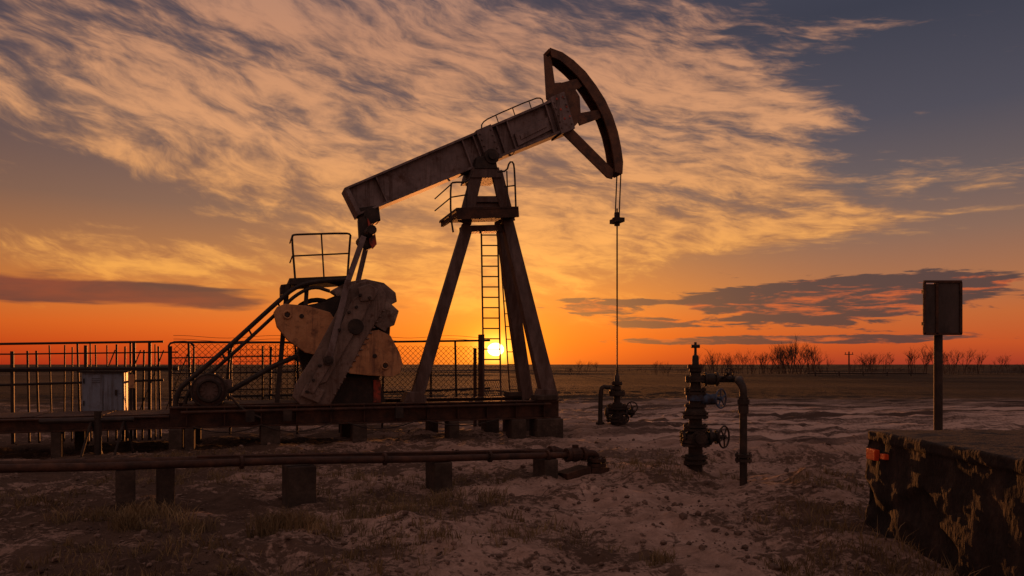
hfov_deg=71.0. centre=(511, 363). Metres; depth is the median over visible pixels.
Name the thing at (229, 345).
belt guard
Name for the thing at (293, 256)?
gearbox deck handrail
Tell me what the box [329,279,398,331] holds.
crank cheek
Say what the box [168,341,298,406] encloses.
guard railing
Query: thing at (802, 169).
sky
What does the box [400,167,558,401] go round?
samson post
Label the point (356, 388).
gearbox
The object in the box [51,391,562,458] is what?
foundation blocks
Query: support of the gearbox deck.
on the skid
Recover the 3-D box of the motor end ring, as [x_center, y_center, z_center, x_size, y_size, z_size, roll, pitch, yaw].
[-5.741,0.508,13.607,0.660,0.660,0.073,0,0,-20]
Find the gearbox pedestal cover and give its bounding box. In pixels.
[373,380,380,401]
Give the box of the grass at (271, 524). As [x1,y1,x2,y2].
[0,445,988,575]
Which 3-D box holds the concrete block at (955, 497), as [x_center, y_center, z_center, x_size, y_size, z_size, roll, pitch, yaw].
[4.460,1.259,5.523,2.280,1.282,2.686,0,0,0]
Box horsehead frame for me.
[543,54,613,178]
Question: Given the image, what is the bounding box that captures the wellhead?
[596,370,637,425]
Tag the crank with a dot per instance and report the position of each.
(324, 387)
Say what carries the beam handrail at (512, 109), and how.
attached to the walking beam
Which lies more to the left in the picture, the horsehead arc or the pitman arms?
the pitman arms
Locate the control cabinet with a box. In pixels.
[78,370,133,443]
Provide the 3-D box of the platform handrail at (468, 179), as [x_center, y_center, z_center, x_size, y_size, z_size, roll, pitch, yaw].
[-0.607,-3.844,16.347,2.056,2.086,1.480,0,0,-20]
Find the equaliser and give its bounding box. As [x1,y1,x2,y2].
[356,205,380,250]
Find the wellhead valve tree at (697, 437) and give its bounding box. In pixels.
[679,342,751,485]
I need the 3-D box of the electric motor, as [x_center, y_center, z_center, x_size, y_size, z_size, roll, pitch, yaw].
[-5.859,0.562,14.072,1.000,0.775,0.984,0,0,-20]
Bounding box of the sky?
[0,0,1023,364]
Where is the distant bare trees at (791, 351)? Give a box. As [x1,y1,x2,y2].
[136,335,1023,375]
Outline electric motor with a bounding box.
[192,373,232,405]
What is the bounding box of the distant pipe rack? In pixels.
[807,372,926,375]
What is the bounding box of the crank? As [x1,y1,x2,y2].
[292,280,385,403]
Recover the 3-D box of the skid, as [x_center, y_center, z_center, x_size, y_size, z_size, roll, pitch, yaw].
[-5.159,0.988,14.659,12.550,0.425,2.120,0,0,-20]
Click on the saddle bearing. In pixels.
(488, 159)
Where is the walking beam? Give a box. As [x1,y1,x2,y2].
[341,92,574,219]
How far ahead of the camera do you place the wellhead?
17.41 m
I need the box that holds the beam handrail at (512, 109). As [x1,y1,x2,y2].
[481,97,543,127]
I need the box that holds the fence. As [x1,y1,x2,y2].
[0,334,516,443]
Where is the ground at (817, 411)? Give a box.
[0,364,1023,575]
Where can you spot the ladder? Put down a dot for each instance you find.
(483, 328)
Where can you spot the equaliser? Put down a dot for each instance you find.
(371, 214)
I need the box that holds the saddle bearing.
[473,148,498,168]
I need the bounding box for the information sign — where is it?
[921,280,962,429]
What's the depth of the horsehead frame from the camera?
16.96 m
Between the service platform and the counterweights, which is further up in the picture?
the service platform
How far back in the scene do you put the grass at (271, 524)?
6.85 m
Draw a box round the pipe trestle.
[39,411,134,457]
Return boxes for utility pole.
[845,352,852,372]
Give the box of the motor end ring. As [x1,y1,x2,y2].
[190,373,227,405]
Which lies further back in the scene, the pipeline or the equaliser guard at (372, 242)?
the equaliser guard at (372, 242)
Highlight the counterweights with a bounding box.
[273,304,402,376]
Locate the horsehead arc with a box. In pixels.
[544,48,622,177]
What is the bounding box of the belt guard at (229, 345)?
[173,277,345,406]
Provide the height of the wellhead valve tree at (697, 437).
2.060 m
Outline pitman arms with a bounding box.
[327,235,367,357]
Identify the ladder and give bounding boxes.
[480,233,517,395]
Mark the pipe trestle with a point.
(96, 421)
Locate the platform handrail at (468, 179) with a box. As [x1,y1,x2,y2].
[434,161,516,232]
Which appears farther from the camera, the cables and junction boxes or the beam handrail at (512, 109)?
the beam handrail at (512, 109)
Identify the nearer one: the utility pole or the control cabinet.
the control cabinet
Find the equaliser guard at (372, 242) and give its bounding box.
[367,218,376,248]
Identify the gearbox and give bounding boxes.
[296,296,389,403]
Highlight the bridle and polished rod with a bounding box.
[610,175,624,369]
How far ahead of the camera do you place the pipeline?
8.51 m
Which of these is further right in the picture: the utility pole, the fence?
the utility pole
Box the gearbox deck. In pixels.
[275,276,345,402]
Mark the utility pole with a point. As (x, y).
(848, 354)
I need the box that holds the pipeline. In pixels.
[0,444,609,510]
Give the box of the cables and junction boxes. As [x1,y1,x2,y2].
[192,395,499,432]
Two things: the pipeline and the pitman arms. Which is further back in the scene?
the pitman arms
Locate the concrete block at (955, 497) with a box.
[865,430,1023,575]
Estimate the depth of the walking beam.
15.96 m
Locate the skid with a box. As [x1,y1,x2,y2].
[0,396,560,433]
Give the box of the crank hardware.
[285,294,401,392]
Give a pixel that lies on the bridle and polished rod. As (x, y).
(616, 220)
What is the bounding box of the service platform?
[439,206,518,226]
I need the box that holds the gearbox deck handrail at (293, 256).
[289,232,351,277]
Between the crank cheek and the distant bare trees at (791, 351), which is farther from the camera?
the distant bare trees at (791, 351)

